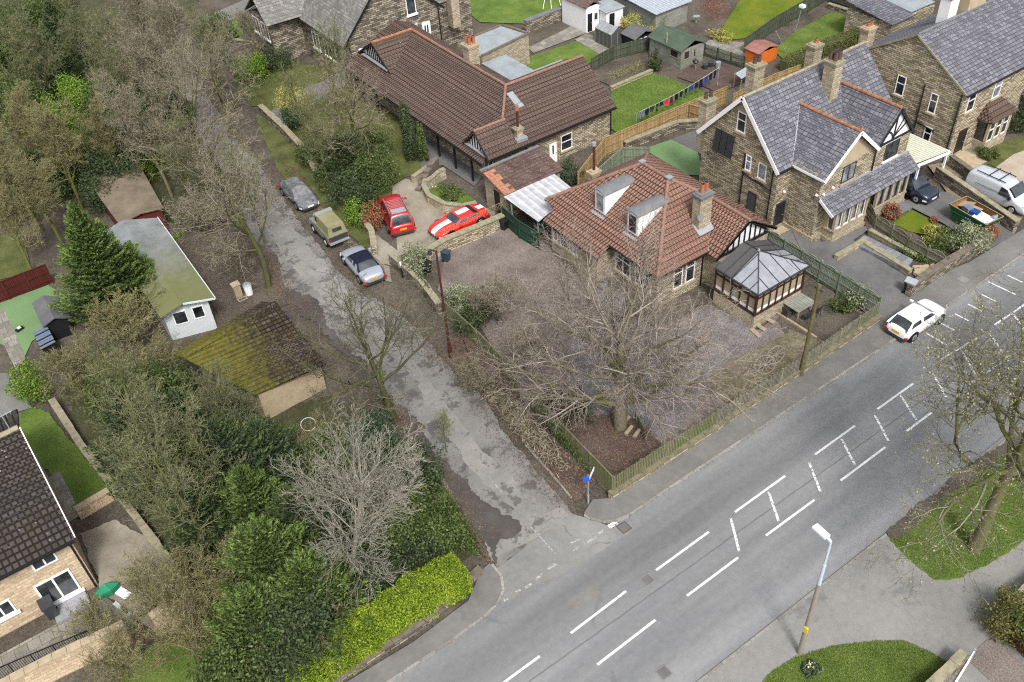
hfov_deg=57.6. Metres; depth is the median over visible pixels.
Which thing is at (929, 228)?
evergreen shrub
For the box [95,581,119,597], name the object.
parasol
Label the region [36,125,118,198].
evergreen tree
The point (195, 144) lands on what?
bare tree
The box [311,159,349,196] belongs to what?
evergreen shrub
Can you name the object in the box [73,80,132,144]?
evergreen tree
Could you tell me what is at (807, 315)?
garden chair
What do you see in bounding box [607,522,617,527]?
road marking
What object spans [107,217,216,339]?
cabin
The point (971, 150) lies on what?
path
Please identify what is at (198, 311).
window
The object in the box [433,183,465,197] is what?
bed plants
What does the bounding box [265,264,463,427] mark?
oak tree
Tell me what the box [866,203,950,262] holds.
wavy fence
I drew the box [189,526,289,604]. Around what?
bare shrub
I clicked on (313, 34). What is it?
window
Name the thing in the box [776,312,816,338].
edging sleeper
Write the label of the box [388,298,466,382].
fallen leaves
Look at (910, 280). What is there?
wheelie bin
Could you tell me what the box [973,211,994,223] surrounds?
mattress
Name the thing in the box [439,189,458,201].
evergreen shrub
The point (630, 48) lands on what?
board fence
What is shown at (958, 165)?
garden wall
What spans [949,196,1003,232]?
skip
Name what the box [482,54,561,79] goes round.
flat extension
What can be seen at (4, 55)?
conifer tree
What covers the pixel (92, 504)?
garden wall
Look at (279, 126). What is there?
lane wall
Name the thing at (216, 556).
undergrowth
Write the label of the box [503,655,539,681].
road marking
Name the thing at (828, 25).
lawn
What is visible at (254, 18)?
window
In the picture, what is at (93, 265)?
conifer tree
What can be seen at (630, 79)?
garden wall
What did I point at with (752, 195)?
window
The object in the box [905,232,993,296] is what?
front wall
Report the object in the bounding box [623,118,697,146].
stone wall
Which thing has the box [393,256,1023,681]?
road
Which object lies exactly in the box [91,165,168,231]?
flat roof shed
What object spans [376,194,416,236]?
parked car
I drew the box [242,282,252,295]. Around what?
drum
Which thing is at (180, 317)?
window
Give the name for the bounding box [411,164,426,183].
step wall
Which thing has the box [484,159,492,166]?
window
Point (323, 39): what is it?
window
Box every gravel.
[438,228,868,491]
[555,307,787,441]
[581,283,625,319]
[994,151,1023,181]
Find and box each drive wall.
[421,178,476,212]
[933,165,1020,232]
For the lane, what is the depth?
57.11 m
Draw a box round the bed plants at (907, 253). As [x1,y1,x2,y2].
[882,232,936,264]
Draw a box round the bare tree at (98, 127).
[71,91,122,163]
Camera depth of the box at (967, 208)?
65.75 m
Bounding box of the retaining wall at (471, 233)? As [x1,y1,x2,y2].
[418,213,504,261]
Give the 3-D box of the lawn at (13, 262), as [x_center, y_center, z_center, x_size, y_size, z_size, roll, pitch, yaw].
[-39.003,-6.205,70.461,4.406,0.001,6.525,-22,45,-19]
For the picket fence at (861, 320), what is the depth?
55.61 m
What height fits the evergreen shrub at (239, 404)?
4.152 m
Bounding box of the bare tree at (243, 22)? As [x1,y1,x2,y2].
[230,6,269,69]
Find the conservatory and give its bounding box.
[713,239,811,328]
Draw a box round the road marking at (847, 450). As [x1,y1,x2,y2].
[841,439,855,464]
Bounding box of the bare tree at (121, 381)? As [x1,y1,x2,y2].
[79,332,155,450]
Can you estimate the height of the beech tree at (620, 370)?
13.961 m
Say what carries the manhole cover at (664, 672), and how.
on the road
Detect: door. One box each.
[422,21,430,33]
[493,187,501,212]
[548,140,557,161]
[587,12,592,32]
[608,11,614,25]
[691,46,697,64]
[773,200,785,225]
[953,128,967,153]
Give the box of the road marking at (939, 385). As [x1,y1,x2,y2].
[932,374,946,396]
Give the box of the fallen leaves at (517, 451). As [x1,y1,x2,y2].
[447,370,576,518]
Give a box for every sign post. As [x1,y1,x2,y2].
[399,262,403,277]
[583,468,593,504]
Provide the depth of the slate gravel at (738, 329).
58.05 m
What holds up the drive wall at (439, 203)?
on the ground at (46, 252)
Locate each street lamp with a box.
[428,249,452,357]
[797,523,831,654]
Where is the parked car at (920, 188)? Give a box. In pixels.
[905,172,939,204]
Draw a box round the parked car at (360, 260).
[340,245,386,286]
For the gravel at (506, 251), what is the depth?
64.53 m
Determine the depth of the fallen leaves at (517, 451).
52.70 m
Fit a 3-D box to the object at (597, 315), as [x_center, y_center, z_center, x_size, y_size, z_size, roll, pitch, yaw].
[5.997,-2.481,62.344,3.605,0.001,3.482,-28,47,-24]
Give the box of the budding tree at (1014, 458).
[863,263,1023,604]
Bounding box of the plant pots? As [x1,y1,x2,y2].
[702,60,713,69]
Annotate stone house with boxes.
[245,0,472,87]
[696,37,919,242]
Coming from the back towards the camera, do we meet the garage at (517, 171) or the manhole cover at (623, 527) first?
the garage at (517, 171)
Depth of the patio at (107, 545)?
49.30 m
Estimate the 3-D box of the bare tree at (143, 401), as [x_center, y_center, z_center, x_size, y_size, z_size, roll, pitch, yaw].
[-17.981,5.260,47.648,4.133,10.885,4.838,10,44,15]
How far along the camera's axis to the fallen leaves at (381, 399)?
56.32 m
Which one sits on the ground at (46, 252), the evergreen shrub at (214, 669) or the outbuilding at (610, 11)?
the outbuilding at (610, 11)
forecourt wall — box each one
[834,239,865,260]
[862,238,912,275]
[867,228,917,258]
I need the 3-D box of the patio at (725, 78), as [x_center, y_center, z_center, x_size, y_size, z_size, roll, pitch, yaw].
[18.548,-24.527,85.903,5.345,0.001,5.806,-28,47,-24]
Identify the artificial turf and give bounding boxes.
[650,140,699,174]
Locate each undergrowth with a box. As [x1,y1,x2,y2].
[172,226,189,239]
[193,532,235,578]
[214,102,266,171]
[225,44,285,95]
[308,72,398,154]
[315,206,356,246]
[395,420,456,499]
[410,432,487,565]
[465,351,575,478]
[698,0,731,25]
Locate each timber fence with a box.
[577,86,726,183]
[688,104,719,118]
[732,65,800,102]
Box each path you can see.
[0,309,24,368]
[0,373,31,415]
[49,471,78,520]
[198,0,254,23]
[271,77,343,124]
[374,258,391,281]
[420,134,481,185]
[529,26,585,52]
[575,33,608,53]
[854,235,912,269]
[966,148,982,158]
[967,638,1023,681]
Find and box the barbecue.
[692,59,698,69]
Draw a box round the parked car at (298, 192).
[277,176,318,211]
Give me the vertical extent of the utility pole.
7.050 m
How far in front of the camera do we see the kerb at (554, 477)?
51.61 m
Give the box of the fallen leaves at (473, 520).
[434,452,498,552]
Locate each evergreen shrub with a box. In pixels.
[0,162,55,214]
[1,356,53,407]
[68,359,153,429]
[133,353,195,402]
[180,624,287,681]
[189,9,237,44]
[208,38,232,61]
[214,380,256,433]
[254,45,296,71]
[269,85,314,119]
[279,105,303,131]
[290,137,328,167]
[296,420,371,493]
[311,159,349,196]
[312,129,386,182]
[323,165,384,211]
[338,540,408,602]
[342,195,371,230]
[346,147,401,195]
[360,124,395,151]
[360,200,385,229]
[373,528,444,582]
[396,239,432,275]
[417,500,480,555]
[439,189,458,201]
[441,281,480,318]
[450,296,493,337]
[535,382,594,425]
[560,154,586,186]
[620,11,643,29]
[705,28,733,43]
[826,292,859,313]
[882,200,902,220]
[921,224,949,244]
[922,225,968,254]
[929,216,938,223]
[944,221,994,252]
[958,222,1000,241]
[974,146,1000,160]
[1007,102,1023,134]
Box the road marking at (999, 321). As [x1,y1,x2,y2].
[994,304,1023,324]
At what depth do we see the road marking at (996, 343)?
57.41 m
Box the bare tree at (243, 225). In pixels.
[153,126,296,289]
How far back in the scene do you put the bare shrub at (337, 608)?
42.36 m
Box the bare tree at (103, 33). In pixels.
[77,6,143,102]
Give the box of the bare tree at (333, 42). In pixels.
[305,11,354,132]
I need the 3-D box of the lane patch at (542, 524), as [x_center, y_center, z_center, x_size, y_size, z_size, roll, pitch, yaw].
[0.946,9.997,48.849,4.638,0.001,1.067,-28,47,-24]
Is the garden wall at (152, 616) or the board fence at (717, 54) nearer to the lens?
the garden wall at (152, 616)
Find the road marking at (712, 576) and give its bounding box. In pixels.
[687,557,738,595]
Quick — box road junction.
[497,513,633,604]
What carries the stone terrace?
on the ground at (46, 252)
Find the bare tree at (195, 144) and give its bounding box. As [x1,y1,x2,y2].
[143,101,255,217]
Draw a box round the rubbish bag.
[969,208,980,215]
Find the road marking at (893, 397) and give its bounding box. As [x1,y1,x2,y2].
[876,383,913,409]
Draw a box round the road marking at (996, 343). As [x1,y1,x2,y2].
[989,333,1008,360]
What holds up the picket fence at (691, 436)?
on the ground at (46, 252)
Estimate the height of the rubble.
0.195 m
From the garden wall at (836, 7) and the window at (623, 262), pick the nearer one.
the window at (623, 262)
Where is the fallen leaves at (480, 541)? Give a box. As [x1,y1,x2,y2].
[397,413,491,562]
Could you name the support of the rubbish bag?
in the skip
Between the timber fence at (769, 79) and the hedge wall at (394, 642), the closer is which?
the hedge wall at (394, 642)
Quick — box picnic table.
[784,293,813,318]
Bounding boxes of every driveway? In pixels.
[368,178,494,265]
[904,192,1015,249]
[928,162,1023,224]
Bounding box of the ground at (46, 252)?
[0,0,1023,681]
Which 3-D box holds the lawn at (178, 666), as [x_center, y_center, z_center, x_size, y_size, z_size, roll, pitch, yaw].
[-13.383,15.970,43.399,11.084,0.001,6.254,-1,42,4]
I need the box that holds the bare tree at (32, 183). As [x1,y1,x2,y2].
[5,149,64,245]
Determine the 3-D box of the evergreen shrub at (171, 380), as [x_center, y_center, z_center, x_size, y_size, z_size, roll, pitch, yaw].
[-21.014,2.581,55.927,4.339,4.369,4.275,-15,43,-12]
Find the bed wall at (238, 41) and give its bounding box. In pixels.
[229,38,258,47]
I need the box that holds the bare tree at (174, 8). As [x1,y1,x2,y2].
[139,0,202,91]
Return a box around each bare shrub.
[31,326,111,404]
[47,592,125,645]
[65,276,165,354]
[76,610,150,681]
[79,343,163,403]
[109,543,195,636]
[129,592,228,681]
[130,323,183,376]
[132,541,234,612]
[163,181,229,235]
[183,552,245,642]
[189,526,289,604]
[200,147,260,198]
[209,233,255,274]
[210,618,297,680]
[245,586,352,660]
[293,406,342,463]
[447,353,498,394]
[459,268,528,324]
[503,317,549,377]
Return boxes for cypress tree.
[398,96,418,162]
[415,121,428,161]
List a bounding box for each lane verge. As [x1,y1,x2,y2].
[281,287,392,402]
[394,404,521,563]
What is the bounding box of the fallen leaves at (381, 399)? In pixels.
[318,346,429,438]
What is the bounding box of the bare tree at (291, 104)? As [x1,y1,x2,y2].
[277,57,319,141]
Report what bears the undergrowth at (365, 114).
on the garden bed at (279, 146)
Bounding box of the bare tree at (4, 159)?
[0,124,43,231]
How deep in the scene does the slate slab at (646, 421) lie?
53.64 m
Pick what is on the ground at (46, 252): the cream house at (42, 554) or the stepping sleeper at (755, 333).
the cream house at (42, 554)
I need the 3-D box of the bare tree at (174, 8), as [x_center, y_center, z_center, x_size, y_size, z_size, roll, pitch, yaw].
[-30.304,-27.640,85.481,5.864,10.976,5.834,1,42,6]
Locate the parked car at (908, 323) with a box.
[884,299,945,342]
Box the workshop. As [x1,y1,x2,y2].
[647,25,706,69]
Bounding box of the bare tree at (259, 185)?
[216,133,279,242]
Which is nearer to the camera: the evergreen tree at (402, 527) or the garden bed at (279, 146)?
the evergreen tree at (402, 527)
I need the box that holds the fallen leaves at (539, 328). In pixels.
[462,268,631,385]
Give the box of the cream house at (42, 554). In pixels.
[0,409,97,636]
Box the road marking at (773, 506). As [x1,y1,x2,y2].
[767,492,779,520]
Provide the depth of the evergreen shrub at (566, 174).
72.60 m
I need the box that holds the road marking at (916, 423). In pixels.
[906,412,931,431]
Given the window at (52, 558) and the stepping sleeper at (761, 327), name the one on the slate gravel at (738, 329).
the stepping sleeper at (761, 327)
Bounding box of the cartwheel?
[754,345,784,373]
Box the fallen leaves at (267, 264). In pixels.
[234,223,292,295]
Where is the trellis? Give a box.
[432,202,503,237]
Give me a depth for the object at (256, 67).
89.81 m
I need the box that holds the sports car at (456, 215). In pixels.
[428,204,489,239]
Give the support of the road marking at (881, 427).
on the road
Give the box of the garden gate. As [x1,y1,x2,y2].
[955,648,976,681]
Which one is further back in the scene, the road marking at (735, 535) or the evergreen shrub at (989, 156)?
the evergreen shrub at (989, 156)
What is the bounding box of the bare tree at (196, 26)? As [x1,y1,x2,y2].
[185,6,231,105]
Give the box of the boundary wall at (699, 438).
[608,314,881,499]
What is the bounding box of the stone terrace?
[858,0,1023,167]
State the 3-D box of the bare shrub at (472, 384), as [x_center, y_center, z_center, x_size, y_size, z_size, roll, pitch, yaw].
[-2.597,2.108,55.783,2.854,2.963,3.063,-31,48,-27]
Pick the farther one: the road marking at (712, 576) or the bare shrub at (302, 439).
the bare shrub at (302, 439)
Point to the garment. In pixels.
(701, 83)
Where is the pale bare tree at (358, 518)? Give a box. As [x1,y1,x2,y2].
[269,399,432,606]
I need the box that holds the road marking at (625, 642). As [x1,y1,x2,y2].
[597,619,655,664]
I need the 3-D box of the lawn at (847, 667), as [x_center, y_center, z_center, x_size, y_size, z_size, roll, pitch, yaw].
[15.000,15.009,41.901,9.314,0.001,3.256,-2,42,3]
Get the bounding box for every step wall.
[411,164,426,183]
[424,167,446,189]
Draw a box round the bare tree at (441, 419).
[430,408,455,450]
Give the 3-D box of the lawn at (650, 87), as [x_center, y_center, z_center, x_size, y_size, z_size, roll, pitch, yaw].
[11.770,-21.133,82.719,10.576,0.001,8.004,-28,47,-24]
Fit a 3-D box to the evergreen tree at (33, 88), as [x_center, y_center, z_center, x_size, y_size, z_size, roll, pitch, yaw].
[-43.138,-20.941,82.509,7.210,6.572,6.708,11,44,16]
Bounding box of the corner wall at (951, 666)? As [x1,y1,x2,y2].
[926,648,969,681]
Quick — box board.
[957,201,975,206]
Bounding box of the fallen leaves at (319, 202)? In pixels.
[281,161,383,284]
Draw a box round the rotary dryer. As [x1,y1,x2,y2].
[795,4,805,30]
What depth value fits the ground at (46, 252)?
64.90 m
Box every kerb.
[386,563,504,681]
[524,444,571,498]
[584,338,896,523]
[697,425,1023,681]
[943,253,1023,307]
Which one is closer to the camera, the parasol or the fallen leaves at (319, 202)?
the parasol
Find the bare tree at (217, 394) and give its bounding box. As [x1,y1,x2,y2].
[172,355,264,429]
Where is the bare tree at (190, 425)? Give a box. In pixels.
[151,383,254,498]
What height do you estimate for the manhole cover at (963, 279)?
0.018 m
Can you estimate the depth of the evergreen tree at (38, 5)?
93.66 m
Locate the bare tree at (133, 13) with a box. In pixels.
[100,0,157,71]
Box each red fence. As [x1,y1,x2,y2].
[0,264,53,302]
[1003,622,1023,656]
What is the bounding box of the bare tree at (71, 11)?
[45,0,118,84]
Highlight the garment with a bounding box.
[699,78,702,88]
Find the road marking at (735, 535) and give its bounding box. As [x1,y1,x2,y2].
[729,518,739,551]
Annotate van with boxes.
[965,164,1023,214]
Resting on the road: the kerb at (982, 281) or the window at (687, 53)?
the kerb at (982, 281)
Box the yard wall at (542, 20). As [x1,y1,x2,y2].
[523,5,561,32]
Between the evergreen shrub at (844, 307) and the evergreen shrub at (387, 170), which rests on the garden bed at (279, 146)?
the evergreen shrub at (387, 170)
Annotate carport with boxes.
[906,133,950,196]
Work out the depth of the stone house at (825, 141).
65.35 m
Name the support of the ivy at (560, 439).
attached to the board fence at (604, 475)
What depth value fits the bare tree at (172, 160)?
68.78 m
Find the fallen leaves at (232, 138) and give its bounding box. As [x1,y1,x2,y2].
[151,36,284,216]
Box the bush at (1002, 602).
[971,580,1023,649]
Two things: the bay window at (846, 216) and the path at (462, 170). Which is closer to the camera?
the bay window at (846, 216)
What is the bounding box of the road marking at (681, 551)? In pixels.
[655,531,709,570]
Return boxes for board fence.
[444,301,516,388]
[528,388,612,490]
[591,37,648,69]
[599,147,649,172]
[703,43,745,67]
[743,0,826,52]
[829,0,853,7]
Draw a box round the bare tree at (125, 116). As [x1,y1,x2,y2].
[85,66,176,199]
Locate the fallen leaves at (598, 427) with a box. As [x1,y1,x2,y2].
[551,410,660,480]
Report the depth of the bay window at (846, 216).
65.42 m
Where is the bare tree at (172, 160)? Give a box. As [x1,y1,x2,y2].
[155,108,223,204]
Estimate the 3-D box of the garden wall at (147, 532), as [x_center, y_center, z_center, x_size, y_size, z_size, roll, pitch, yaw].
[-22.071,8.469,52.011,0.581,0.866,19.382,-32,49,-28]
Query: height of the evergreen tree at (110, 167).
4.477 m
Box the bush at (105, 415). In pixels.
[82,387,184,479]
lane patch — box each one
[242,180,545,521]
[496,507,568,556]
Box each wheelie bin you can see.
[36,594,58,620]
[418,257,431,273]
[440,248,450,261]
[499,217,508,229]
[901,276,918,292]
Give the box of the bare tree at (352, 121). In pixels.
[303,50,394,168]
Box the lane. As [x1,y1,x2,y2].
[179,76,571,567]
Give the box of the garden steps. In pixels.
[415,157,439,191]
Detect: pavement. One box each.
[347,563,501,681]
[584,229,1023,519]
[702,420,1023,681]
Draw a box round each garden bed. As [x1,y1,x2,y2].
[256,65,420,249]
[429,184,473,202]
[599,60,649,85]
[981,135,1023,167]
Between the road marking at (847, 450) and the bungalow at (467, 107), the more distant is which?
the bungalow at (467, 107)
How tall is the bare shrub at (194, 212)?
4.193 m
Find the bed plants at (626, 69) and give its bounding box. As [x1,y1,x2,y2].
[606,60,646,79]
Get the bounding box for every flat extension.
[457,24,529,64]
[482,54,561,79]
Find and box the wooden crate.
[229,280,242,298]
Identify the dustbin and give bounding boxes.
[715,61,720,67]
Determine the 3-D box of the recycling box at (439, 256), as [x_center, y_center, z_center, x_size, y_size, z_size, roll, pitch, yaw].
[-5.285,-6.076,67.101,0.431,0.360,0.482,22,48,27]
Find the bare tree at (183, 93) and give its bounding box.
[106,35,251,174]
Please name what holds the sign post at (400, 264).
on the ground at (46, 252)
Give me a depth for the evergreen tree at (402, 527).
46.88 m
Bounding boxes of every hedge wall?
[333,565,483,681]
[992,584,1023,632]
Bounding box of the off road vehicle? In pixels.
[309,207,349,246]
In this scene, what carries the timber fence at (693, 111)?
on the ground at (46, 252)
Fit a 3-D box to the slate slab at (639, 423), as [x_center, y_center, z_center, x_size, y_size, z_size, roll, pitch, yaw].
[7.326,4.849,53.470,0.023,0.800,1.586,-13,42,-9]
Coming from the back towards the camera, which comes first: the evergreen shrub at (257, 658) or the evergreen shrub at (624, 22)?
the evergreen shrub at (624, 22)
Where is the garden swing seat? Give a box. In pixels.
[33,326,61,360]
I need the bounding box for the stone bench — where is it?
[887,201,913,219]
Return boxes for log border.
[623,415,640,438]
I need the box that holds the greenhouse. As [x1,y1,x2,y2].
[595,20,622,47]
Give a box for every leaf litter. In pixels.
[450,331,595,501]
[546,404,660,485]
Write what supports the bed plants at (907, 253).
on the bare earth at (868, 224)
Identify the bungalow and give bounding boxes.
[344,20,616,180]
[542,141,777,307]
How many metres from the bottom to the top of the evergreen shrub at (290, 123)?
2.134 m
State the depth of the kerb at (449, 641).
44.50 m
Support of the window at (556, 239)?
in the bungalow at (706, 227)
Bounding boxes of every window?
[0,599,20,622]
[31,553,58,571]
[33,568,84,605]
[171,310,189,325]
[191,305,205,318]
[252,15,261,34]
[260,21,270,42]
[311,31,321,52]
[323,39,335,61]
[405,0,417,17]
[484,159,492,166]
[551,230,558,244]
[558,235,570,252]
[559,129,573,153]
[570,244,577,258]
[594,12,597,20]
[613,252,630,281]
[634,266,650,295]
[670,48,678,58]
[672,268,683,292]
[683,261,695,286]
[684,50,689,59]
[734,107,747,136]
[742,150,753,173]
[746,187,758,212]
[754,158,768,183]
[822,198,868,230]
[839,157,858,186]
[868,175,909,207]
[881,136,901,163]
[891,71,908,98]
[922,123,934,141]
[924,89,941,116]
[963,94,976,115]
[974,114,1011,142]
[989,80,1002,101]
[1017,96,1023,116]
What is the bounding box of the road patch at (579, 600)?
[565,586,600,610]
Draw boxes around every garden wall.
[0,620,132,681]
[48,397,199,607]
[74,488,113,519]
[148,588,196,635]
[609,69,652,90]
[827,2,847,13]
[947,154,973,178]
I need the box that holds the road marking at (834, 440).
[814,425,855,454]
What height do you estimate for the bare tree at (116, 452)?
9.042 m
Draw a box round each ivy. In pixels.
[397,256,435,295]
[529,401,598,482]
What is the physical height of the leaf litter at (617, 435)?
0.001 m
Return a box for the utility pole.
[799,283,822,376]
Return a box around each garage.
[173,301,325,417]
[479,145,563,215]
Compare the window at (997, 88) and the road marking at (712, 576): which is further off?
the window at (997, 88)
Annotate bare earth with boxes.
[169,214,287,322]
[710,328,821,403]
[776,303,862,356]
[864,214,950,277]
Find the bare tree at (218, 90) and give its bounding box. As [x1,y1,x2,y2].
[163,16,263,137]
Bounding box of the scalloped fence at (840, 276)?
[767,229,882,313]
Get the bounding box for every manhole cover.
[616,521,631,533]
[639,573,655,586]
[655,664,672,680]
[957,276,969,282]
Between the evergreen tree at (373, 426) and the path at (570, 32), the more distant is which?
the path at (570, 32)
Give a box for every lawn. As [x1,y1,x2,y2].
[0,230,28,279]
[0,285,67,355]
[19,408,112,504]
[120,624,278,681]
[220,14,253,36]
[235,58,303,105]
[470,0,561,23]
[528,41,598,69]
[611,73,703,131]
[720,0,802,39]
[763,641,944,681]
[777,12,846,58]
[886,432,1023,579]
[893,210,937,234]
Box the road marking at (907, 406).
[899,394,916,419]
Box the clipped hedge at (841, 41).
[779,27,860,70]
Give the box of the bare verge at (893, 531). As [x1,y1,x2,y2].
[886,434,1020,539]
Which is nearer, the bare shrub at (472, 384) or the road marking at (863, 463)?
the road marking at (863, 463)
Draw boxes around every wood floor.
[0,0,241,230]
[58,342,478,625]
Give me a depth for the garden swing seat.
61.16 m
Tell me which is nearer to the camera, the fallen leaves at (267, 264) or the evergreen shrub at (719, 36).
the fallen leaves at (267, 264)
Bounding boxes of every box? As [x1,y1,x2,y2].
[435,253,441,260]
[962,204,973,212]
[990,215,997,219]
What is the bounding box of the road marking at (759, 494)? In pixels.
[734,475,785,512]
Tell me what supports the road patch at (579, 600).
on the road
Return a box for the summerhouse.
[620,24,653,46]
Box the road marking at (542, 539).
[529,525,555,553]
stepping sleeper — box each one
[749,328,761,337]
[756,324,767,331]
[766,318,775,323]
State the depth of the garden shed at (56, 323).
62.62 m
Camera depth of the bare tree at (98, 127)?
73.67 m
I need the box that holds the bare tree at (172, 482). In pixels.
[118,409,220,557]
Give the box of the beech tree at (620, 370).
[464,201,798,460]
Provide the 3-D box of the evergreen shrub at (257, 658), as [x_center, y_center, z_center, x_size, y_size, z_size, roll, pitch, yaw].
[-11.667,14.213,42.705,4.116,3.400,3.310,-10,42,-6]
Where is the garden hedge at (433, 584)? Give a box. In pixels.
[278,549,473,681]
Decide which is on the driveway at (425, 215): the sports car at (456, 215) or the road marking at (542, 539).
the sports car at (456, 215)
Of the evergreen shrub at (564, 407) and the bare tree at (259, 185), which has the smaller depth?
the evergreen shrub at (564, 407)
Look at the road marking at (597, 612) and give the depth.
45.06 m
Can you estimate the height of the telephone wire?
3.817 m
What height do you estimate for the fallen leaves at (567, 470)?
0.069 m
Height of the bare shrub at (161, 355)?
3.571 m
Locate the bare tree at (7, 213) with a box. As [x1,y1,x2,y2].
[0,180,43,269]
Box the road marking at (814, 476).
[808,462,820,490]
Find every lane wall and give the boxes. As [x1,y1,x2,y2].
[257,104,320,182]
[358,212,377,255]
[388,251,441,314]
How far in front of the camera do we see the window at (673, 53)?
86.95 m
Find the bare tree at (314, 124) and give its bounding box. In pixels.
[291,88,334,182]
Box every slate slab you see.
[635,412,644,437]
[640,415,653,428]
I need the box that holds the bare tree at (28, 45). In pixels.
[0,5,66,104]
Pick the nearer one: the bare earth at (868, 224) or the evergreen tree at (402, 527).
the evergreen tree at (402, 527)
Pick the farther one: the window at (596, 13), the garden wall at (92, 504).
the window at (596, 13)
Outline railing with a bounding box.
[0,630,88,678]
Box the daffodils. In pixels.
[801,658,823,677]
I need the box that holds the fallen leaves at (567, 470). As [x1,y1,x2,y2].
[452,325,594,500]
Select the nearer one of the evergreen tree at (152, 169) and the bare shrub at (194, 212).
the bare shrub at (194, 212)
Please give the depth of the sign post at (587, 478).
48.69 m
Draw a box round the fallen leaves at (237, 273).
[169,215,295,319]
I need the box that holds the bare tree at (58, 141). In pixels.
[15,96,90,209]
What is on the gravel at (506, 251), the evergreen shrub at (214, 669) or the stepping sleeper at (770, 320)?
the stepping sleeper at (770, 320)
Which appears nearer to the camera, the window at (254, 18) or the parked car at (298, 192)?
the parked car at (298, 192)
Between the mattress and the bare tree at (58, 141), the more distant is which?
the bare tree at (58, 141)
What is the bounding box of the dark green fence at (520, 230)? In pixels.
[501,206,540,250]
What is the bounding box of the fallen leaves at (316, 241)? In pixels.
[265,176,369,297]
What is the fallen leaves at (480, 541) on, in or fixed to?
on the lane verge at (507, 526)
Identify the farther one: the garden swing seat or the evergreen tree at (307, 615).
the garden swing seat
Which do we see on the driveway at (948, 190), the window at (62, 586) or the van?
the van
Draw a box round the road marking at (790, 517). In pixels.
[765,499,814,535]
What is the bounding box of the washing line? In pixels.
[636,68,718,122]
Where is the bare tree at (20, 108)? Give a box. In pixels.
[0,77,66,159]
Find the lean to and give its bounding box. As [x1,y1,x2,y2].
[504,174,569,234]
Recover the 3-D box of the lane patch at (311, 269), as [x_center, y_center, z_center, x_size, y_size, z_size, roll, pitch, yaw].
[-10.734,-1.724,62.990,2.329,0.001,44.536,-26,46,-23]
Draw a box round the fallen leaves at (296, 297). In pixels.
[258,265,329,324]
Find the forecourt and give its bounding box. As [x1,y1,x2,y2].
[770,226,906,314]
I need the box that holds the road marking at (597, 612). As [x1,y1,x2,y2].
[570,590,626,633]
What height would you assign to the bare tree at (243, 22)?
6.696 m
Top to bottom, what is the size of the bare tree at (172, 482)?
10.367 m
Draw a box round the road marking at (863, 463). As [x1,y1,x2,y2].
[840,446,885,480]
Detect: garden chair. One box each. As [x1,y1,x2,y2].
[782,306,791,317]
[802,312,811,321]
[816,305,823,317]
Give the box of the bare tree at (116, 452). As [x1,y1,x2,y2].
[90,420,185,544]
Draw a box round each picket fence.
[613,409,718,490]
[717,302,879,422]
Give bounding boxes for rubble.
[912,263,934,276]
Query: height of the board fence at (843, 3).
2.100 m
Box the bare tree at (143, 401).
[101,369,199,486]
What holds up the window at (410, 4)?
in the stone house at (291, 23)
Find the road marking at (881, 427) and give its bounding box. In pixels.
[874,415,889,440]
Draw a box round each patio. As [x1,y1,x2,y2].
[0,597,137,678]
[80,520,176,629]
[671,130,701,153]
[678,64,744,90]
[706,40,746,62]
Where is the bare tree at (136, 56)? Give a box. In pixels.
[102,24,186,132]
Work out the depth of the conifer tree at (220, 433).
48.10 m
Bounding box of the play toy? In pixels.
[15,325,23,332]
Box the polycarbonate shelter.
[733,67,746,89]
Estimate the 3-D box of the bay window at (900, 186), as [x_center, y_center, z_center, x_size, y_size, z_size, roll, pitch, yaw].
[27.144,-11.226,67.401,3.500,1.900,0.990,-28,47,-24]
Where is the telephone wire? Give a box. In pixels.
[761,169,818,283]
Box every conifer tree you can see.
[0,44,49,103]
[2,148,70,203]
[31,32,91,99]
[40,0,94,66]
[46,200,155,329]
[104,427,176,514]
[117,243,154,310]
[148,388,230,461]
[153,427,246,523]
[159,475,258,564]
[175,413,301,523]
[203,512,346,622]
[203,572,307,681]
[217,463,285,543]
[235,413,311,485]
[256,482,351,564]
[258,545,380,663]
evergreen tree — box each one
[0,0,41,68]
[0,62,67,144]
[16,0,91,40]
[33,70,108,145]
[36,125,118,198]
[70,147,146,214]
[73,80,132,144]
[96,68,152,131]
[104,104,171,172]
[131,132,174,181]
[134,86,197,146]
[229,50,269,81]
[245,574,357,681]
[317,461,400,560]
[334,403,405,472]
[349,477,433,560]
[352,429,448,503]
[403,481,457,533]
[648,48,662,71]
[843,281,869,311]
[995,599,1023,654]
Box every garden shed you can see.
[32,295,73,340]
[744,39,778,62]
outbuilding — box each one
[562,0,600,32]
[598,0,624,26]
[616,0,691,29]
[844,0,934,40]
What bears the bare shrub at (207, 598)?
on the wood floor at (297, 413)
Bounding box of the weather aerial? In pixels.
[0,410,11,427]
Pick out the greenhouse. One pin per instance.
(607, 35)
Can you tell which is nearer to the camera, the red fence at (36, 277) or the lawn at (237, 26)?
the red fence at (36, 277)
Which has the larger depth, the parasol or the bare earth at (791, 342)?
the bare earth at (791, 342)

